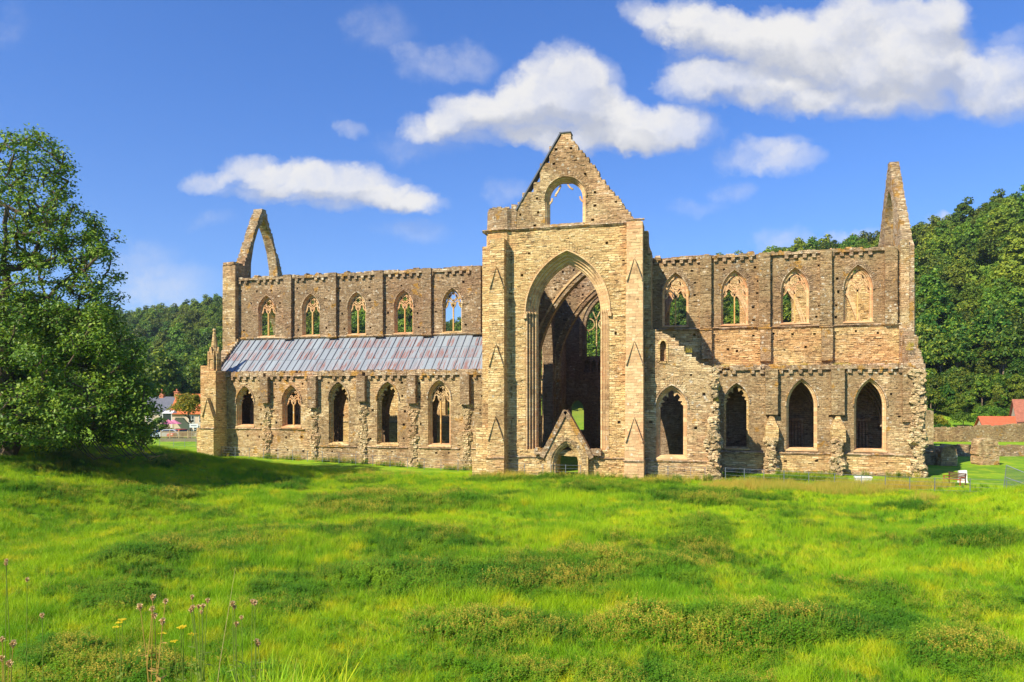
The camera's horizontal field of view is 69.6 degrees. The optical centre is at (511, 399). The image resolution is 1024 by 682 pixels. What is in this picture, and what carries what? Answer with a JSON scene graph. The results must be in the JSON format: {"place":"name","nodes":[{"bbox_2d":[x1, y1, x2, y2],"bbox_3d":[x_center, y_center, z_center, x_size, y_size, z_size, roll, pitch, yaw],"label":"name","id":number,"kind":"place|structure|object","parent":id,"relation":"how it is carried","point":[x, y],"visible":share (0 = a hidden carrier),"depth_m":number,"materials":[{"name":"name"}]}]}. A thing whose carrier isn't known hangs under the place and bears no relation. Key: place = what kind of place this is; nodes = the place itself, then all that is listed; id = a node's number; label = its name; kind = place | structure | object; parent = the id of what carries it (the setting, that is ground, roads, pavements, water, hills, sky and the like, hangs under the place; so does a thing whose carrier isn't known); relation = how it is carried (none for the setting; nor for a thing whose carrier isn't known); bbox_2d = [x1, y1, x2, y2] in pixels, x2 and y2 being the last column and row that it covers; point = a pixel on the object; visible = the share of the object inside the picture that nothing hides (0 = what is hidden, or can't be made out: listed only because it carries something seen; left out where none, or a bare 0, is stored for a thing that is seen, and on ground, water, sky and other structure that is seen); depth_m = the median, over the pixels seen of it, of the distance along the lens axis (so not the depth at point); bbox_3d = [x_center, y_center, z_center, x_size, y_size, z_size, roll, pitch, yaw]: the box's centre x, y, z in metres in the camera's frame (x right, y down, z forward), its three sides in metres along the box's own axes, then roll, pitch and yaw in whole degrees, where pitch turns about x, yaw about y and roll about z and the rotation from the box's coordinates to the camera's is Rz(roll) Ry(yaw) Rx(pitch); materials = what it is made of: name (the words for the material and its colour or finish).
{"place":"outdoors","nodes":[
{"label":"outdoors","id":0,"kind":"place"},
{"bbox_2d":[0,254,1023,681],"bbox_3d":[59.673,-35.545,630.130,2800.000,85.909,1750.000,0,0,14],"label":"meadow","id":1,"kind":"structure","parent":0,"point":[992,476],"depth_m":75.07,"materials":[{"name":"plant"}]},
{"bbox_2d":[0,558,11,681],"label":"thistle","id":2,"kind":"object","parent":1,"relation":"on","point":[5,564],"visible":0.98,"depth_m":7.43,"materials":[{"name":"green plant"}]},
{"bbox_2d":[0,636,16,681],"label":"thistle","id":3,"kind":"object","parent":1,"relation":"on","point":[9,663],"visible":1,"depth_m":7.34,"materials":[{"name":"plant"}]},
{"bbox_2d":[25,577,29,681],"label":"thistle","id":4,"kind":"object","parent":1,"relation":"on","point":[26,579],"visible":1,"depth_m":7.48,"materials":[{"name":"green plant"}]},
{"bbox_2d":[39,613,43,681],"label":"thistle","id":5,"kind":"object","parent":1,"relation":"on","point":[41,615],"visible":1,"depth_m":7.46,"materials":[{"name":"green plant"}]},
{"bbox_2d":[0,123,167,459],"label":"walnut tree","id":6,"kind":"object","parent":1,"relation":"on","point":[31,414],"visible":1,"depth_m":53.46,"materials":[{"name":"green plant"}]},
{"bbox_2d":[113,626,120,681],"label":"ragwort","id":7,"kind":"object","parent":1,"relation":"on","point":[116,627],"visible":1,"depth_m":7.82,"materials":[{"name":"plant"}]},
{"bbox_2d":[115,618,125,681],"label":"ragwort","id":8,"kind":"object","parent":1,"relation":"on","point":[122,619],"visible":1,"depth_m":7.78,"materials":[{"name":"plant"}]},
{"bbox_2d":[136,594,168,681],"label":"thistle","id":9,"kind":"object","parent":1,"relation":"on","point":[152,608],"visible":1,"depth_m":7.46,"materials":[{"name":"plant"}]},
{"bbox_2d":[138,359,179,397],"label":"woodland tree","id":10,"kind":"object","parent":1,"relation":"on","point":[161,372],"visible":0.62,"depth_m":171.36,"materials":[{"name":"green plant"}]},
{"bbox_2d":[148,417,169,431],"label":"shrub","id":11,"kind":"object","parent":1,"relation":"on","point":[159,420],"visible":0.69,"depth_m":125.22,"materials":[{"name":"green plant"}]},
{"bbox_2d":[144,389,179,431],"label":"house","id":12,"kind":"structure","parent":1,"relation":"on","point":[164,401],"depth_m":141.83,"materials":[{"name":"stone"}]},
{"bbox_2d":[152,429,175,437],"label":"parked car","id":13,"kind":"object","parent":1,"relation":"on","point":[165,430],"visible":0.38,"depth_m":122.26,"materials":[{"name":"white paint"}]},
{"bbox_2d":[151,347,185,396],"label":"woodland tree","id":14,"kind":"object","parent":1,"relation":"on","point":[178,377],"visible":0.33,"depth_m":176.56,"materials":[{"name":"green plant"}]},
{"bbox_2d":[162,411,176,427],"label":"porch","id":15,"kind":"object","parent":1,"relation":"on","point":[167,415],"visible":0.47,"depth_m":135.20,"materials":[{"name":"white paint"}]},
{"bbox_2d":[160,430,196,441],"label":"wooden fence","id":16,"kind":"object","parent":1,"relation":"on","point":[178,436],"visible":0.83,"depth_m":112.95,"materials":[{"name":"white wood"}]},
{"bbox_2d":[175,625,186,681],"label":"ragwort","id":17,"kind":"object","parent":1,"relation":"on","point":[182,627],"visible":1,"depth_m":7.78,"materials":[{"name":"plant"}]},
{"bbox_2d":[166,392,200,437],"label":"tree","id":18,"kind":"object","parent":1,"relation":"on","point":[188,402],"visible":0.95,"depth_m":120.85,"materials":[{"name":"green plant"}]},
{"bbox_2d":[171,394,200,435],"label":"house","id":19,"kind":"structure","parent":1,"relation":"on","point":[181,418],"depth_m":138.00,"materials":[{"name":"ceramic"}]},
{"bbox_2d":[171,377,200,396],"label":"woodland tree","id":20,"kind":"object","parent":1,"relation":"on","point":[190,386],"visible":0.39,"depth_m":178.30,"materials":[{"name":"green plant"}]},
{"bbox_2d":[188,594,210,681],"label":"thistle","id":21,"kind":"object","parent":1,"relation":"on","point":[191,610],"visible":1,"depth_m":7.39,"materials":[{"name":"green plant"}]},
{"bbox_2d":[191,353,207,372],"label":"woodland tree","id":22,"kind":"object","parent":1,"relation":"on","point":[202,361],"visible":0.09,"depth_m":202.49,"materials":[{"name":"green plant"}]},
{"bbox_2d":[227,601,245,681],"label":"thistle","id":23,"kind":"object","parent":1,"relation":"on","point":[233,606],"visible":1,"depth_m":7.40,"materials":[{"name":"green plant"}]},
{"bbox_2d":[250,599,264,681],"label":"thistle","id":24,"kind":"object","parent":1,"relation":"on","point":[256,641],"visible":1,"depth_m":7.46,"materials":[{"name":"green plant"}]},
{"bbox_2d":[221,447,471,468],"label":"railing","id":25,"kind":"object","parent":1,"relation":"on","point":[292,458],"visible":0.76,"depth_m":80.09,"materials":[{"name":"grey metal"}]},
{"bbox_2d":[197,131,928,479],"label":"abbey","id":26,"kind":"structure","parent":1,"relation":"on","point":[431,389],"depth_m":74.08,"materials":[{"name":"stone"}]},
{"bbox_2d":[235,385,254,427],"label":"window","id":27,"kind":"structure","parent":26,"relation":"in","point":[240,394],"depth_m":84.97,"materials":[{"name":"beige stone"}]},
{"bbox_2d":[253,289,279,337],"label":"window","id":28,"kind":"structure","parent":26,"relation":"in","point":[265,300],"depth_m":89.55,"materials":[{"name":"stone"}]},
{"bbox_2d":[281,384,301,427],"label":"window","id":29,"kind":"structure","parent":26,"relation":"in","point":[288,393],"depth_m":83.46,"materials":[{"name":"stone"}]},
{"bbox_2d":[297,287,324,335],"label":"window","id":30,"kind":"structure","parent":26,"relation":"in","point":[315,296],"depth_m":88.06,"materials":[{"name":"stone"}]},
{"bbox_2d":[327,381,349,445],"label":"window","id":31,"kind":"structure","parent":26,"relation":"in","point":[330,397],"depth_m":82.02,"materials":[{"name":"stone"}]},
{"bbox_2d":[342,285,370,334],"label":"window","id":32,"kind":"structure","parent":26,"relation":"in","point":[358,292],"depth_m":86.59,"materials":[{"name":"stone"}]},
{"bbox_2d":[375,380,398,445],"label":"window","id":33,"kind":"structure","parent":26,"relation":"in","point":[379,398],"depth_m":80.57,"materials":[{"name":"stone"}]},
{"bbox_2d":[389,283,418,333],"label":"window","id":34,"kind":"structure","parent":26,"relation":"in","point":[400,297],"depth_m":85.10,"materials":[{"name":"stone"}]},
{"bbox_2d":[426,379,451,446],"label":"window","id":35,"kind":"structure","parent":26,"relation":"in","point":[434,389],"depth_m":79.03,"materials":[{"name":"beige stone"}]},
{"bbox_2d":[437,281,467,332],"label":"window","id":36,"kind":"structure","parent":26,"relation":"in","point":[449,290],"depth_m":83.57,"materials":[{"name":"stone"}]},
{"bbox_2d":[538,168,593,225],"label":"gable window","id":37,"kind":"structure","parent":26,"relation":"in","point":[566,179],"depth_m":68.00,"materials":[{"name":"beige stone"}]},
{"bbox_2d":[517,240,618,451],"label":"great window","id":38,"kind":"structure","parent":26,"relation":"in","point":[550,267],"depth_m":68.31,"materials":[{"name":"beige stone"}]},
{"bbox_2d":[534,410,601,474],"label":"doorway","id":39,"kind":"structure","parent":26,"relation":"in","point":[566,431],"depth_m":66.91,"materials":[{"name":"stone"}]},
{"bbox_2d":[648,376,695,460],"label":"window","id":40,"kind":"structure","parent":26,"relation":"in","point":[659,456],"depth_m":65.81,"materials":[{"name":"beige stone"}]},
{"bbox_2d":[656,266,695,326],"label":"window","id":41,"kind":"structure","parent":26,"relation":"in","point":[669,276],"depth_m":77.39,"materials":[{"name":"stone"}]},
{"bbox_2d":[715,263,754,325],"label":"window","id":42,"kind":"structure","parent":26,"relation":"in","point":[724,279],"depth_m":75.87,"materials":[{"name":"stone"}]},
{"bbox_2d":[723,382,749,449],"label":"window","id":43,"kind":"structure","parent":26,"relation":"in","point":[737,384],"depth_m":71.22,"materials":[{"name":"stone"}]},
{"bbox_2d":[774,260,816,324],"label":"window","id":44,"kind":"structure","parent":26,"relation":"in","point":[807,282],"depth_m":74.39,"materials":[{"name":"stone"}]},
{"bbox_2d":[685,340,915,407],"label":"ledge grass","id":45,"kind":"structure","parent":26,"relation":"on","point":[724,364],"depth_m":68.58,"materials":[{"name":"green plant"}]},
{"bbox_2d":[785,377,818,451],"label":"window","id":46,"kind":"structure","parent":26,"relation":"in","point":[816,403],"depth_m":69.69,"materials":[{"name":"beige stone"}]},
{"bbox_2d":[836,258,880,322],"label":"window","id":47,"kind":"structure","parent":26,"relation":"in","point":[868,276],"depth_m":72.91,"materials":[{"name":"stone"}]},
{"bbox_2d":[853,377,887,452],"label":"window","id":48,"kind":"structure","parent":26,"relation":"in","point":[884,401],"depth_m":68.18,"materials":[{"name":"beige stone"}]},
{"bbox_2d":[725,467,1013,491],"bbox_3d":[28.521,6.584,57.531,23.739,1.413,1.119,0,0,29],"label":"railing","id":49,"kind":"object","parent":1,"relation":"on","point":[763,473],"visible":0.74,"depth_m":56.98,"materials":[{"name":"grey metal"}]},
{"bbox_2d":[925,410,932,444],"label":"ruined pier","id":50,"kind":"structure","parent":1,"relation":"on","point":[929,422],"depth_m":112.00,"materials":[{"name":"beige stone"}]},
{"bbox_2d":[915,322,943,350],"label":"woodland tree","id":51,"kind":"object","parent":1,"relation":"on","point":[931,330],"visible":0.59,"depth_m":170.58,"materials":[{"name":"green plant"}]},
{"bbox_2d":[925,452,935,464],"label":"foundation wall","id":52,"kind":"structure","parent":1,"relation":"on","point":[930,458],"depth_m":79.00,"materials":[{"name":"grey stone"}]},
{"bbox_2d":[925,368,938,378],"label":"woodland tree","id":53,"kind":"object","parent":1,"relation":"on","point":[929,371],"visible":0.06,"depth_m":163.99,"materials":[{"name":"green plant"}]},
{"bbox_2d":[925,388,945,408],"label":"woodland tree","id":54,"kind":"object","parent":1,"relation":"on","point":[934,397],"visible":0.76,"depth_m":148.32,"materials":[{"name":"green plant"}]},
{"bbox_2d":[925,373,946,411],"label":"woodland tree","id":55,"kind":"object","parent":1,"relation":"on","point":[936,383],"visible":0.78,"depth_m":151.48,"materials":[{"name":"green plant"}]},
{"bbox_2d":[933,414,950,425],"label":"shrub","id":56,"kind":"object","parent":1,"relation":"on","point":[940,419],"visible":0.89,"depth_m":136.33,"materials":[{"name":"green plant"}]},
{"bbox_2d":[922,333,967,374],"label":"woodland tree","id":57,"kind":"object","parent":1,"relation":"on","point":[941,342],"visible":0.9,"depth_m":164.50,"materials":[{"name":"green plant"}]},
{"bbox_2d":[934,445,957,465],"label":"ruined pier","id":58,"kind":"structure","parent":1,"relation":"on","point":[946,456],"depth_m":78.00,"materials":[{"name":"grey stone"}]},
{"bbox_2d":[938,383,957,414],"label":"woodland tree","id":59,"kind":"object","parent":1,"relation":"on","point":[946,390],"visible":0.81,"depth_m":149.23,"materials":[{"name":"green plant"}]},
{"bbox_2d":[943,471,966,485],"bbox_3d":[36.635,6.560,61.003,0.710,1.000,1.730,0,0,-13],"label":"bench","id":60,"kind":"object","parent":1,"relation":"on","point":[960,477],"visible":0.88,"depth_m":60.92,"materials":[{"name":"brown wood"}]},
{"bbox_2d":[947,365,965,380],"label":"woodland tree","id":61,"kind":"object","parent":1,"relation":"on","point":[954,367],"visible":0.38,"depth_m":157.67,"materials":[{"name":"green plant"}]},
{"bbox_2d":[932,328,981,368],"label":"woodland tree","id":62,"kind":"object","parent":1,"relation":"on","point":[959,344],"visible":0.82,"depth_m":162.48,"materials":[{"name":"green plant"}]},
{"bbox_2d":[941,313,972,347],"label":"woodland tree","id":63,"kind":"object","parent":1,"relation":"on","point":[953,323],"visible":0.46,"depth_m":177.02,"materials":[{"name":"green plant"}]},
{"bbox_2d":[947,411,976,425],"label":"shrub","id":64,"kind":"object","parent":1,"relation":"on","point":[958,416],"visible":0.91,"depth_m":138.75,"materials":[{"name":"green plant"}]},
{"bbox_2d":[953,367,970,382],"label":"woodland tree","id":65,"kind":"object","parent":1,"relation":"on","point":[959,373],"visible":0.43,"depth_m":157.16,"materials":[{"name":"green plant"}]},
{"bbox_2d":[957,470,967,482],"bbox_3d":[38.143,6.595,62.398,0.700,1.170,0.480,0,0,14],"label":"sign","id":66,"kind":"object","parent":1,"relation":"on","point":[962,471],"visible":0.5,"depth_m":62.22,"materials":[{"name":"white paint"}]},
{"bbox_2d":[960,391,977,412],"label":"woodland tree","id":67,"kind":"object","parent":1,"relation":"on","point":[970,399],"visible":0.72,"depth_m":148.53,"materials":[{"name":"green plant"}]},
{"bbox_2d":[961,372,977,388],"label":"woodland tree","id":68,"kind":"object","parent":1,"relation":"on","point":[970,377],"visible":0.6,"depth_m":153.79,"materials":[{"name":"green plant"}]},
{"bbox_2d":[925,444,1023,452],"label":"foundation wall","id":69,"kind":"structure","parent":1,"relation":"on","point":[1009,448],"depth_m":94.00,"materials":[{"name":"stone"}]},
{"bbox_2d":[925,450,1023,455],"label":"foundation wall","id":70,"kind":"structure","parent":1,"relation":"on","point":[1001,453],"depth_m":91.00,"materials":[{"name":"stone"}]},
{"bbox_2d":[933,423,1023,441],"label":"precinct wall","id":71,"kind":"structure","parent":1,"relation":"on","point":[1013,432],"depth_m":122.00,"materials":[{"name":"beige stone"}]},
{"bbox_2d":[969,373,994,405],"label":"woodland tree","id":72,"kind":"object","parent":1,"relation":"on","point":[981,384],"visible":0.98,"depth_m":150.56,"materials":[{"name":"green plant"}]},
{"bbox_2d":[971,313,996,348],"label":"woodland tree","id":73,"kind":"object","parent":1,"relation":"on","point":[990,325],"visible":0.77,"depth_m":171.78,"materials":[{"name":"green plant"}]},
{"bbox_2d":[970,437,998,464],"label":"ruined pier","id":74,"kind":"structure","parent":1,"relation":"on","point":[984,451],"depth_m":79.00,"materials":[{"name":"beige stone"}]},
{"bbox_2d":[973,358,996,397],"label":"woodland tree","id":75,"kind":"object","parent":1,"relation":"on","point":[981,367],"visible":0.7,"depth_m":156.26,"materials":[{"name":"green plant"}]},
{"bbox_2d":[972,405,1009,423],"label":"shrub","id":76,"kind":"object","parent":1,"relation":"on","point":[990,411],"visible":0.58,"depth_m":133.47,"materials":[{"name":"green plant"}]},
{"bbox_2d":[973,303,1014,331],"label":"woodland tree","id":77,"kind":"object","parent":1,"relation":"on","point":[988,308],"visible":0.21,"depth_m":176.12,"materials":[{"name":"green plant"}]},
{"bbox_2d":[974,416,1016,425],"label":"house","id":78,"kind":"structure","parent":1,"relation":"on","point":[992,420],"depth_m":125.29,"materials":[{"name":"red ceramic"}]},
{"bbox_2d":[974,331,1018,374],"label":"woodland tree","id":79,"kind":"object","parent":1,"relation":"on","point":[999,361],"visible":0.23,"depth_m":164.69,"materials":[{"name":"green plant"}]},
{"bbox_2d":[988,379,1007,396],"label":"woodland tree","id":80,"kind":"object","parent":1,"relation":"on","point":[1002,384],"visible":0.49,"depth_m":150.64,"materials":[{"name":"green plant"}]},
{"bbox_2d":[988,382,1009,397],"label":"woodland tree","id":81,"kind":"object","parent":1,"relation":"on","point":[1000,391],"visible":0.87,"depth_m":149.71,"materials":[{"name":"green plant"}]},
{"bbox_2d":[988,374,1009,391],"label":"woodland tree","id":82,"kind":"object","parent":1,"relation":"on","point":[999,377],"visible":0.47,"depth_m":153.73,"materials":[{"name":"green plant"}]},
{"bbox_2d":[980,328,1023,374],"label":"woodland tree","id":83,"kind":"object","parent":1,"relation":"on","point":[1002,337],"visible":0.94,"depth_m":161.13,"materials":[{"name":"green plant"}]},
{"bbox_2d":[983,325,1022,368],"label":"woodland tree","id":84,"kind":"object","parent":1,"relation":"on","point":[1017,345],"visible":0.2,"depth_m":162.56,"materials":[{"name":"green plant"}]},
{"bbox_2d":[997,292,1015,305],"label":"woodland tree","id":85,"kind":"object","parent":1,"relation":"on","point":[1000,301],"visible":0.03,"depth_m":184.69,"materials":[{"name":"green plant"}]},
{"bbox_2d":[1000,307,1023,339],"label":"woodland tree","id":86,"kind":"object","parent":1,"relation":"on","point":[1016,318],"visible":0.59,"depth_m":170.33,"materials":[{"name":"green plant"}]},
{"bbox_2d":[1003,357,1023,384],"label":"woodland tree","id":87,"kind":"object","parent":1,"relation":"on","point":[1014,367],"visible":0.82,"depth_m":153.84,"materials":[{"name":"green plant"}]},
{"bbox_2d":[1003,286,1023,319],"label":"woodland tree","id":88,"kind":"object","parent":1,"relation":"on","point":[1012,303],"visible":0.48,"depth_m":178.45,"materials":[{"name":"green plant"}]},
{"bbox_2d":[1004,374,1023,392],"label":"woodland tree","id":89,"kind":"object","parent":1,"relation":"on","point":[1016,379],"visible":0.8,"depth_m":151.52,"materials":[{"name":"green plant"}]},
{"bbox_2d":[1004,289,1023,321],"bbox_3d":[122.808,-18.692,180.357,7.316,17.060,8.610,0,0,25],"label":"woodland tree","id":90,"kind":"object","parent":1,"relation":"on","point":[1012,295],"visible":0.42,"depth_m":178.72,"materials":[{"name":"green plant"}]},
{"bbox_2d":[1004,465,1023,486],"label":"gate","id":91,"kind":"structure","parent":1,"relation":"on","point":[1019,481],"depth_m":57.36,"materials":[{"name":"grey metal"}]},
{"bbox_2d":[1009,399,1023,422],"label":"house","id":92,"kind":"structure","parent":1,"relation":"on","point":[1017,409],"depth_m":124.47,"materials":[{"name":"ceramic"}]},
{"bbox_2d":[1009,382,1023,396],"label":"woodland tree","id":93,"kind":"object","parent":1,"relation":"on","point":[1019,389],"visible":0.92,"depth_m":149.04,"materials":[{"name":"green plant"}]},
{"bbox_2d":[0,0,1023,322],"label":"sky","id":94,"kind":"structure","parent":0,"point":[369,135],"materials":[{"name":"blue"}]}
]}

